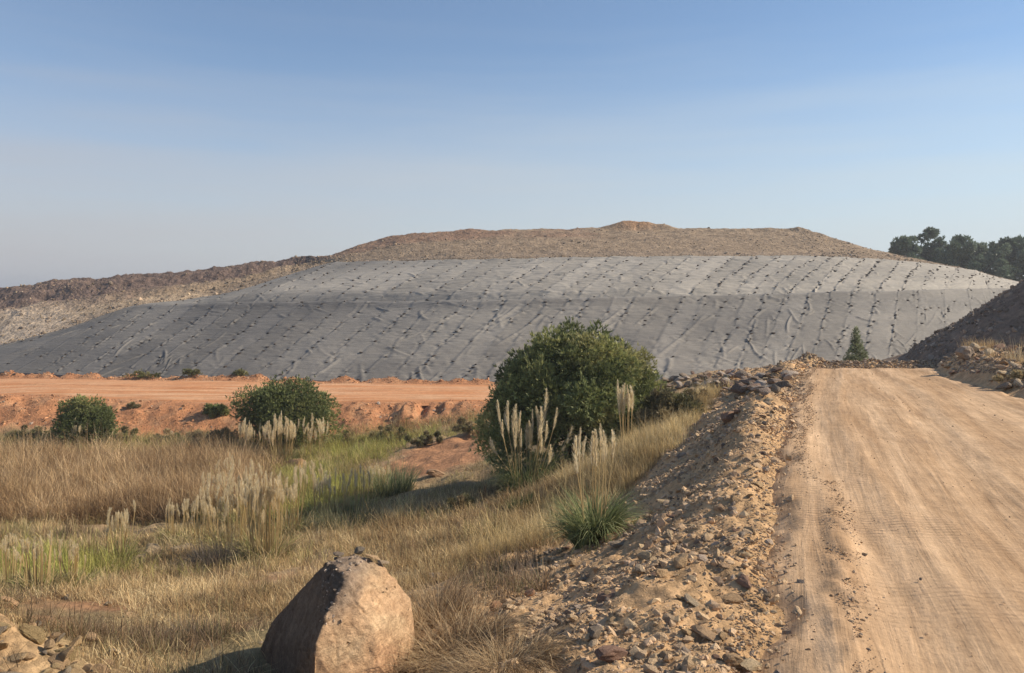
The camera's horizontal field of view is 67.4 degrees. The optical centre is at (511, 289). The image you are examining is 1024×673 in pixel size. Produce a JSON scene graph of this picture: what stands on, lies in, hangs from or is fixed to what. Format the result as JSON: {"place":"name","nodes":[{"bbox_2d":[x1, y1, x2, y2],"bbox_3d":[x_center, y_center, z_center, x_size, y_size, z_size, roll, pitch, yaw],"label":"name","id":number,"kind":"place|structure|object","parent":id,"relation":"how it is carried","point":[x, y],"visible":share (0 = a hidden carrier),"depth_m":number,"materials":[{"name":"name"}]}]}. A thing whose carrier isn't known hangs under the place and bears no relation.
{"place":"outdoors","nodes":[
{"label":"outdoors","id":0,"kind":"place"},
{"bbox_2d":[0,532,46,588],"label":"pampas grass","id":1,"kind":"object","parent":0,"point":[7,545],"depth_m":14.16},
{"bbox_2d":[44,539,105,590],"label":"pampas grass","id":2,"kind":"object","parent":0,"point":[75,559],"depth_m":13.47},
{"bbox_2d":[91,500,150,562],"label":"pampas grass","id":3,"kind":"object","parent":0,"point":[125,525],"depth_m":20.51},
{"bbox_2d":[147,498,199,543],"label":"pampas grass","id":4,"kind":"object","parent":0,"point":[172,528],"depth_m":23.70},
{"bbox_2d":[164,486,233,547],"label":"pampas grass","id":5,"kind":"object","parent":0,"point":[196,505],"depth_m":21.94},
{"bbox_2d":[180,472,235,522],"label":"pampas grass","id":6,"kind":"object","parent":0,"point":[208,481],"depth_m":27.37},
{"bbox_2d":[0,379,495,406],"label":"dirt road","id":7,"kind":"structure","parent":0,"point":[211,392],"depth_m":56.19,"materials":[{"name":"soil"}]},
{"bbox_2d":[255,467,327,537],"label":"pampas grass","id":8,"kind":"object","parent":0,"point":[293,492],"depth_m":23.25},
{"bbox_2d":[327,464,385,513],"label":"pampas grass","id":9,"kind":"object","parent":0,"point":[357,493],"depth_m":25.57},
{"bbox_2d":[351,465,399,500],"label":"pampas grass","id":10,"kind":"object","parent":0,"point":[381,473],"depth_m":28.74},
{"bbox_2d":[0,221,1017,344],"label":"hill","id":11,"kind":"structure","parent":0,"point":[729,240],"depth_m":108.97,"materials":[{"name":"soil"}]},
{"bbox_2d":[0,221,1005,344],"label":"hill rubble","id":12,"kind":"object","parent":11,"relation":"on","point":[253,279],"visible":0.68,"depth_m":104.66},
{"bbox_2d":[0,255,1018,381],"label":"geotextile sheet","id":13,"kind":"object","parent":11,"relation":"on","point":[661,338],"visible":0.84,"depth_m":76.77,"materials":[{"name":"fabric"}]},
{"bbox_2d":[24,255,1001,378],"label":"anchor stones","id":14,"kind":"object","parent":11,"relation":"on","point":[580,291],"visible":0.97,"depth_m":86.29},
{"bbox_2d":[0,346,1023,672],"bbox_3d":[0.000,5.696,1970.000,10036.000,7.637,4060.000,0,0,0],"label":"ground","id":15,"kind":"structure","parent":0,"point":[446,454],"depth_m":10.97,"materials":[{"name":"soil"}]},
{"bbox_2d":[0,596,18,608],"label":"rock","id":16,"kind":"object","parent":15,"relation":"on","point":[9,599],"visible":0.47,"depth_m":11.01,"materials":[{"name":"stone"}]},
{"bbox_2d":[7,652,26,662],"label":"pile stone","id":17,"kind":"object","parent":15,"relation":"on","point":[19,657],"visible":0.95,"depth_m":6.05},
{"bbox_2d":[5,424,50,442],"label":"shrub","id":18,"kind":"object","parent":15,"relation":"on","point":[16,432],"visible":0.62,"depth_m":45.82,"materials":[{"name":"green plant"}]},
{"bbox_2d":[17,623,45,644],"bbox_3d":[-4.024,2.882,6.428,0.257,0.094,0.168,29,6,-10],"label":"rock","id":19,"kind":"object","parent":15,"relation":"on","point":[29,632],"visible":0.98,"depth_m":6.41,"materials":[{"name":"stone"}]},
{"bbox_2d":[6,531,73,593],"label":"pampas grass","id":20,"kind":"object","parent":15,"relation":"on","point":[36,552],"depth_m":12.85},
{"bbox_2d":[48,652,68,669],"bbox_3d":[-3.638,2.990,6.176,0.216,0.057,0.141,13,10,42],"label":"pile stone","id":21,"kind":"object","parent":15,"relation":"on","point":[53,658],"visible":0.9,"depth_m":6.16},
{"bbox_2d":[58,646,73,661],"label":"pile stone","id":22,"kind":"object","parent":21,"relation":"on","point":[63,655],"visible":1,"depth_m":6.18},
{"bbox_2d":[54,646,77,661],"bbox_3d":[-3.678,2.998,6.293,0.167,0.122,0.127,0,0,1],"label":"rock","id":23,"kind":"object","parent":15,"relation":"on","point":[72,656],"visible":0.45,"depth_m":6.30,"materials":[{"name":"stone"}]},
{"bbox_2d":[69,635,81,646],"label":"pile stone","id":24,"kind":"object","parent":15,"relation":"on","point":[77,642],"visible":0.71,"depth_m":7.33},
{"bbox_2d":[62,418,94,450],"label":"pampas grass","id":25,"kind":"object","parent":15,"relation":"on","point":[74,430],"depth_m":43.84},
{"bbox_2d":[43,394,122,444],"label":"wattle bush","id":26,"kind":"object","parent":15,"relation":"on","point":[90,413],"visible":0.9,"depth_m":44.51,"materials":[{"name":"green plant"}]},
{"bbox_2d":[92,663,108,672],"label":"pile stone","id":27,"kind":"object","parent":15,"relation":"on","point":[100,667],"visible":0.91,"depth_m":6.25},
{"bbox_2d":[103,426,139,445],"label":"shrub","id":28,"kind":"object","parent":15,"relation":"on","point":[123,430],"visible":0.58,"depth_m":45.59,"materials":[{"name":"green plant"}]},
{"bbox_2d":[122,368,160,377],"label":"weed","id":29,"kind":"object","parent":15,"relation":"on","point":[143,374],"visible":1,"depth_m":64.96,"materials":[{"name":"green plant"}]},
{"bbox_2d":[143,543,162,555],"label":"rock","id":30,"kind":"object","parent":15,"relation":"on","point":[150,546],"visible":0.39,"depth_m":21.29,"materials":[{"name":"stone"}]},
{"bbox_2d":[0,412,308,528],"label":"reed bed","id":31,"kind":"object","parent":15,"relation":"on","point":[42,485],"visible":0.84,"depth_m":32.59,"materials":[{"name":"beige plant"}]},
{"bbox_2d":[143,428,184,444],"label":"shrub","id":32,"kind":"object","parent":15,"relation":"on","point":[166,432],"visible":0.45,"depth_m":45.85,"materials":[{"name":"green plant"}]},
{"bbox_2d":[181,368,202,375],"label":"weed","id":33,"kind":"object","parent":15,"relation":"on","point":[190,371],"visible":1,"depth_m":64.83,"materials":[{"name":"green plant"}]},
{"bbox_2d":[180,429,208,441],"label":"shrub","id":34,"kind":"object","parent":15,"relation":"on","point":[197,431],"visible":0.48,"depth_m":45.72,"materials":[{"name":"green plant"}]},
{"bbox_2d":[156,609,235,642],"bbox_3d":[-3.608,3.871,8.773,1.023,0.495,1.072,0,0,0],"label":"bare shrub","id":35,"kind":"object","parent":15,"relation":"on","point":[189,628],"visible":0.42,"depth_m":8.82,"materials":[{"name":"plant"}]},
{"bbox_2d":[202,403,229,417],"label":"shrub","id":36,"kind":"object","parent":15,"relation":"on","point":[215,409],"visible":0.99,"depth_m":49.27,"materials":[{"name":"green plant"}]},
{"bbox_2d":[169,530,265,569],"bbox_3d":[-7.132,6.403,18.723,2.487,1.104,2.578,0,0,0],"label":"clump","id":37,"kind":"object","parent":15,"relation":"on","point":[208,556],"visible":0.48,"depth_m":18.59,"materials":[{"name":"plant"}]},
{"bbox_2d":[203,426,241,445],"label":"shrub","id":38,"kind":"object","parent":15,"relation":"on","point":[225,428],"visible":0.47,"depth_m":44.34,"materials":[{"name":"green plant"}]},
{"bbox_2d":[215,453,240,476],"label":"pampas grass","id":39,"kind":"object","parent":15,"relation":"on","point":[216,466],"depth_m":32.95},
{"bbox_2d":[193,479,267,554],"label":"pampas grass","id":40,"kind":"object","parent":15,"relation":"on","point":[239,511],"depth_m":20.31,"materials":[{"name":"plant"}]},
{"bbox_2d":[215,459,275,525],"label":"pampas grass","id":41,"kind":"object","parent":15,"relation":"on","point":[229,479],"depth_m":26.25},
{"bbox_2d":[0,414,492,582],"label":"green grass","id":42,"kind":"structure","parent":15,"relation":"on","point":[94,560],"depth_m":29.66,"materials":[{"name":"plant"}]},
{"bbox_2d":[0,370,506,436],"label":"clods","id":43,"kind":"object","parent":15,"relation":"on","point":[183,405],"visible":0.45,"depth_m":51.51,"materials":[{"name":"soil"}]},
{"bbox_2d":[237,418,273,456],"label":"pampas grass","id":44,"kind":"object","parent":15,"relation":"on","point":[241,429],"depth_m":40.74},
{"bbox_2d":[0,404,524,577],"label":"mixed grass","id":45,"kind":"structure","parent":15,"relation":"on","point":[291,563],"depth_m":25.77,"materials":[{"name":"plant"}]},
{"bbox_2d":[216,471,313,563],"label":"pampas grass","id":46,"kind":"object","parent":15,"relation":"on","point":[269,494],"depth_m":18.89,"materials":[{"name":"plant"}]},
{"bbox_2d":[262,410,303,464],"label":"pampas grass","id":47,"kind":"object","parent":15,"relation":"on","point":[291,432],"depth_m":40.41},
{"bbox_2d":[225,371,350,450],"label":"wattle bush","id":48,"kind":"object","parent":15,"relation":"on","point":[293,401],"visible":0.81,"depth_m":43.14,"materials":[{"name":"green plant"}]},
{"bbox_2d":[284,459,305,468],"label":"rock","id":49,"kind":"object","parent":15,"relation":"on","point":[297,461],"visible":0.38,"depth_m":38.63,"materials":[{"name":"stone"}]},
{"bbox_2d":[283,460,328,504],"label":"pampas grass","id":50,"kind":"object","parent":15,"relation":"on","point":[313,472],"depth_m":29.39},
{"bbox_2d":[292,413,334,460],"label":"pampas grass","id":51,"kind":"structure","parent":15,"relation":"on","point":[320,426],"depth_m":41.55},
{"bbox_2d":[295,468,353,520],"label":"pampas grass","id":52,"kind":"object","parent":15,"relation":"on","point":[324,482],"depth_m":25.79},
{"bbox_2d":[260,555,414,672],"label":"boulder","id":53,"kind":"object","parent":15,"relation":"on","point":[372,610],"visible":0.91,"depth_m":6.45,"materials":[{"name":"stone"}]},
{"bbox_2d":[317,554,366,624],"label":"chips","id":54,"kind":"object","parent":53,"relation":"on","point":[335,589],"visible":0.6,"depth_m":6.59,"materials":[{"name":"stone"}]},
{"bbox_2d":[0,413,688,672],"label":"dry grass","id":55,"kind":"structure","parent":15,"relation":"on","point":[280,601],"depth_m":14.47,"materials":[{"name":"plant"}]},
{"bbox_2d":[333,430,359,443],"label":"shrub","id":56,"kind":"object","parent":15,"relation":"on","point":[349,434],"visible":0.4,"depth_m":45.47,"materials":[{"name":"green plant"}]},
{"bbox_2d":[304,492,391,533],"bbox_3d":[-4.993,6.838,23.180,3.085,1.201,2.908,0,0,0],"label":"shrub","id":57,"kind":"object","parent":15,"relation":"on","point":[349,520],"visible":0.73,"depth_m":23.38,"materials":[{"name":"green plant"}]},
{"bbox_2d":[288,605,484,672],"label":"dry tuft","id":58,"kind":"object","parent":15,"relation":"on","point":[420,639],"visible":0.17,"depth_m":6.69,"materials":[{"name":"brown plant"}]},
{"bbox_2d":[368,424,407,443],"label":"shrub","id":59,"kind":"object","parent":15,"relation":"on","point":[388,428],"visible":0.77,"depth_m":44.16,"materials":[{"name":"green plant"}]},
{"bbox_2d":[362,456,426,497],"bbox_3d":[-4.470,7.149,29.116,2.991,1.563,2.882,0,0,0],"label":"shrub","id":60,"kind":"object","parent":15,"relation":"on","point":[400,483],"visible":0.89,"depth_m":28.74,"materials":[{"name":"green plant"}]},
{"bbox_2d":[3,351,825,672],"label":"gravel","id":61,"kind":"structure","parent":15,"relation":"on","point":[653,657],"depth_m":7.72,"materials":[{"name":"gravel"}]},
{"bbox_2d":[403,430,442,446],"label":"shrub","id":62,"kind":"object","parent":15,"relation":"on","point":[419,441],"visible":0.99,"depth_m":40.52,"materials":[{"name":"green plant"}]},
{"bbox_2d":[426,469,444,476],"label":"rock","id":63,"kind":"object","parent":15,"relation":"on","point":[434,472],"visible":0.99,"depth_m":30.83,"materials":[{"name":"stone"}]},
{"bbox_2d":[398,558,503,631],"bbox_3d":[-0.861,3.401,8.356,1.715,0.776,1.630,0,0,0],"label":"dry tuft","id":64,"kind":"object","parent":15,"relation":"on","point":[443,601],"visible":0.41,"depth_m":8.53,"materials":[{"name":"beige plant"}]},
{"bbox_2d":[445,492,475,512],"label":"shrub","id":65,"kind":"object","parent":15,"relation":"on","point":[463,499],"visible":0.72,"depth_m":22.35,"materials":[{"name":"green plant"}]},
{"bbox_2d":[381,582,551,672],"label":"dry tuft","id":66,"kind":"object","parent":15,"relation":"on","point":[506,621],"visible":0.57,"depth_m":6.77,"materials":[{"name":"beige plant"}]},
{"bbox_2d":[451,417,488,435],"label":"shrub","id":67,"kind":"object","parent":15,"relation":"on","point":[467,427],"visible":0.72,"depth_m":41.90,"materials":[{"name":"green plant"}]},
{"bbox_2d":[421,609,582,672],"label":"dry tuft","id":68,"kind":"object","parent":15,"relation":"on","point":[481,666],"visible":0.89,"depth_m":5.68,"materials":[{"name":"beige plant"}]},
{"bbox_2d":[469,388,576,494],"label":"pampas grass","id":69,"kind":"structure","parent":15,"relation":"on","point":[516,474],"depth_m":23.73,"materials":[{"name":"plant"}]},
{"bbox_2d":[501,488,544,513],"bbox_3d":[0.285,5.395,19.385,1.212,0.661,1.249,0,0,26],"label":"shrub","id":70,"kind":"object","parent":15,"relation":"on","point":[521,500],"visible":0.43,"depth_m":19.34,"materials":[{"name":"green plant"}]},
{"bbox_2d":[468,316,672,478],"bbox_3d":[2.388,3.779,26.757,7.836,5.728,6.420,0,0,0],"label":"wattle bush","id":71,"kind":"object","parent":15,"relation":"on","point":[577,373],"visible":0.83,"depth_m":25.52,"materials":[{"name":"green plant"}]},
{"bbox_2d":[427,375,735,569],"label":"roadside grass","id":72,"kind":"structure","parent":15,"relation":"on","point":[624,480],"depth_m":18.36,"materials":[{"name":"plant"}]},
{"bbox_2d":[529,423,657,557],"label":"pampas grass","id":73,"kind":"object","parent":15,"relation":"on","point":[594,524],"depth_m":11.01,"materials":[{"name":"plant"}]},
{"bbox_2d":[588,626,601,638],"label":"rock","id":74,"kind":"object","parent":15,"relation":"on","point":[594,632],"visible":0.91,"depth_m":5.61,"materials":[{"name":"stone"}]},
{"bbox_2d":[596,589,615,603],"bbox_3d":[0.834,2.676,6.680,0.208,0.073,0.212,-20,3,-25],"label":"loose stone","id":75,"kind":"object","parent":15,"relation":"on","point":[602,595],"visible":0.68,"depth_m":6.65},
{"bbox_2d":[594,645,629,662],"bbox_3d":[0.711,2.522,5.338,0.293,0.094,0.134,6,9,-23],"label":"rock","id":76,"kind":"object","parent":15,"relation":"on","point":[609,653],"visible":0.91,"depth_m":5.28,"materials":[{"name":"stone"}]},
{"bbox_2d":[608,540,624,547],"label":"rock","id":77,"kind":"object","parent":15,"relation":"on","point":[618,544],"visible":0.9,"depth_m":9.63,"materials":[{"name":"stone"}]},
{"bbox_2d":[606,380,640,441],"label":"pampas grass","id":78,"kind":"object","parent":15,"relation":"on","point":[621,401],"depth_m":23.18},
{"bbox_2d":[637,551,651,560],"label":"rock","id":79,"kind":"object","parent":15,"relation":"on","point":[643,555],"visible":0.94,"depth_m":7.80,"materials":[{"name":"stone"}]},
{"bbox_2d":[655,569,667,577],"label":"rock","id":80,"kind":"object","parent":15,"relation":"on","point":[661,573],"visible":0.98,"depth_m":6.61,"materials":[{"name":"stone"}]},
{"bbox_2d":[632,384,704,427],"bbox_3d":[5.068,3.826,24.576,2.269,1.658,1.998,0,0,40],"label":"shrub","id":81,"kind":"object","parent":15,"relation":"on","point":[656,403],"visible":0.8,"depth_m":24.32,"materials":[{"name":"green plant"}]},
{"bbox_2d":[662,613,674,623],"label":"rock","id":82,"kind":"object","parent":15,"relation":"on","point":[666,617],"visible":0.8,"depth_m":5.68,"materials":[{"name":"stone"}]},
{"bbox_2d":[674,553,687,567],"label":"rock","id":83,"kind":"object","parent":15,"relation":"on","point":[681,561],"visible":0.95,"depth_m":6.79,"materials":[{"name":"stone"}]},
{"bbox_2d":[676,388,707,401],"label":"shrub","id":84,"kind":"object","parent":15,"relation":"on","point":[687,391],"visible":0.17,"depth_m":26.43,"materials":[{"name":"green plant"}]},
{"bbox_2d":[684,593,699,606],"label":"rock","id":85,"kind":"object","parent":15,"relation":"on","point":[690,599],"visible":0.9,"depth_m":6.04,"materials":[{"name":"stone"}]},
{"bbox_2d":[690,624,721,642],"bbox_3d":[1.378,2.463,5.490,0.116,0.056,0.283,0,0,-45],"label":"rock","id":86,"kind":"object","parent":15,"relation":"on","point":[702,631],"visible":1,"depth_m":5.46,"materials":[{"name":"stone"}]},
{"bbox_2d":[721,411,734,423],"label":"rock","id":87,"kind":"object","parent":15,"relation":"on","point":[726,417],"visible":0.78,"depth_m":16.32,"materials":[{"name":"stone"}]},
{"bbox_2d":[720,592,743,603],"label":"rock","id":88,"kind":"object","parent":15,"relation":"on","point":[732,598],"visible":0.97,"depth_m":6.11,"materials":[{"name":"stone"}]},
{"bbox_2d":[722,653,743,667],"bbox_3d":[1.483,2.461,5.112,0.170,0.075,0.093,12,9,-11],"label":"rock","id":89,"kind":"object","parent":15,"relation":"on","point":[734,660],"visible":0.93,"depth_m":5.08,"materials":[{"name":"stone"}]},
{"bbox_2d":[730,383,747,393],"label":"pile stone","id":90,"kind":"object","parent":15,"relation":"on","point":[735,388],"visible":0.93,"depth_m":25.31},
{"bbox_2d":[735,574,751,588],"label":"rock","id":91,"kind":"object","parent":15,"relation":"on","point":[742,580],"visible":1,"depth_m":6.48,"materials":[{"name":"stone"}]},
{"bbox_2d":[740,658,762,670],"bbox_3d":[1.576,2.487,5.077,0.120,0.055,0.208,7,-8,34],"label":"rock","id":92,"kind":"object","parent":15,"relation":"on","point":[749,664],"visible":1,"depth_m":5.06,"materials":[{"name":"stone"}]},
{"bbox_2d":[840,326,869,363],"bbox_3d":[17.071,2.950,37.988,1.708,2.354,1.756,0,0,0],"label":"conifer","id":93,"kind":"object","parent":15,"relation":"on","point":[856,346],"visible":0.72,"depth_m":37.84,"materials":[{"name":"green plant"}]},
{"bbox_2d":[798,353,940,368],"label":"berm gravel","id":94,"kind":"structure","parent":15,"relation":"on","point":[864,361],"depth_m":33.98,"materials":[{"name":"gravel"}]},
{"bbox_2d":[888,234,924,259],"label":"gum tree","id":95,"kind":"object","parent":15,"relation":"on","point":[902,245],"visible":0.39,"depth_m":149.39,"materials":[{"name":"green plant"}]},
{"bbox_2d":[914,245,936,261],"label":"gum tree","id":96,"kind":"object","parent":15,"relation":"on","point":[925,255],"visible":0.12,"depth_m":151.58,"materials":[{"name":"green plant"}]},
{"bbox_2d":[916,226,948,262],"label":"gum tree","id":97,"kind":"object","parent":15,"relation":"on","point":[929,234],"visible":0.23,"depth_m":152.89,"materials":[{"name":"green plant"}]},
{"bbox_2d":[930,245,966,264],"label":"gum tree","id":98,"kind":"object","parent":15,"relation":"on","point":[937,251],"visible":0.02,"depth_m":150.32,"materials":[{"name":"green plant"}]},
{"bbox_2d":[883,281,1023,363],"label":"spoil heap","id":99,"kind":"object","parent":15,"relation":"on","point":[958,335],"visible":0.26,"depth_m":34.69,"materials":[{"name":"soil"}]},
{"bbox_2d":[906,279,1023,359],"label":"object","id":100,"kind":"object","parent":99,"relation":"on","point":[1007,293],"visible":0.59,"depth_m":35.87,"materials":[{"name":"stone"}]},
{"bbox_2d":[932,234,982,271],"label":"gum tree","id":101,"kind":"object","parent":15,"relation":"on","point":[957,243],"visible":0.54,"depth_m":144.49,"materials":[{"name":"green plant"}]},
{"bbox_2d":[955,346,975,359],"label":"rock","id":102,"kind":"object","parent":15,"relation":"on","point":[964,352],"visible":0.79,"depth_m":27.35,"materials":[{"name":"stone"}]},
{"bbox_2d":[959,246,996,274],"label":"gum tree","id":103,"kind":"object","parent":15,"relation":"on","point":[988,253],"visible":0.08,"depth_m":148.86,"materials":[{"name":"green plant"}]},
{"bbox_2d":[942,346,1023,388],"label":"verge gravel","id":104,"kind":"structure","parent":15,"relation":"on","point":[991,360],"depth_m":25.36,"materials":[{"name":"gravel"}]},
{"bbox_2d":[964,242,1016,278],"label":"gum tree","id":105,"kind":"object","parent":15,"relation":"on","point":[1004,269],"visible":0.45,"depth_m":143.12,"materials":[{"name":"green plant"}]},
{"bbox_2d":[988,235,1023,280],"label":"gum tree","id":106,"kind":"object","parent":15,"relation":"on","point":[1012,242],"visible":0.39,"depth_m":149.38,"materials":[{"name":"green plant"}]},
{"bbox_2d":[991,369,1023,383],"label":"shrub","id":107,"kind":"object","parent":15,"relation":"on","point":[1016,373],"visible":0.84,"depth_m":21.32,"materials":[{"name":"beige plant"}]},
{"bbox_2d":[994,242,1023,280],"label":"gum tree","id":108,"kind":"object","parent":15,"relation":"on","point":[1017,252],"visible":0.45,"depth_m":148.90,"materials":[{"name":"green plant"}]},
{"bbox_2d":[0,0,1023,287],"label":"sky","id":109,"kind":"structure","parent":0,"point":[137,136],"materials":[{"name":"blue"}]},
{"bbox_2d":[757,368,1023,672],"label":"dirt road","id":110,"kind":"structure","parent":0,"point":[972,583],"depth_m":8.03,"materials":[{"name":"soil"}]},
{"bbox_2d":[749,368,1022,672],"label":"road grit","id":111,"kind":"object","parent":110,"relation":"on","point":[851,599],"visible":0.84,"depth_m":8.20,"materials":[{"name":"gravel"}]},
{"bbox_2d":[955,337,1023,363],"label":"verge grass","id":112,"kind":"structure","parent":0,"point":[990,345],"depth_m":26.04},
{"label":"pile stone","id":113,"kind":"object","parent":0,"visible":0},
{"bbox_2d":[44,638,55,648],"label":"pile stone","id":114,"kind":"object","parent":113,"relation":"on","point":[49,643],"visible":1,"depth_m":6.29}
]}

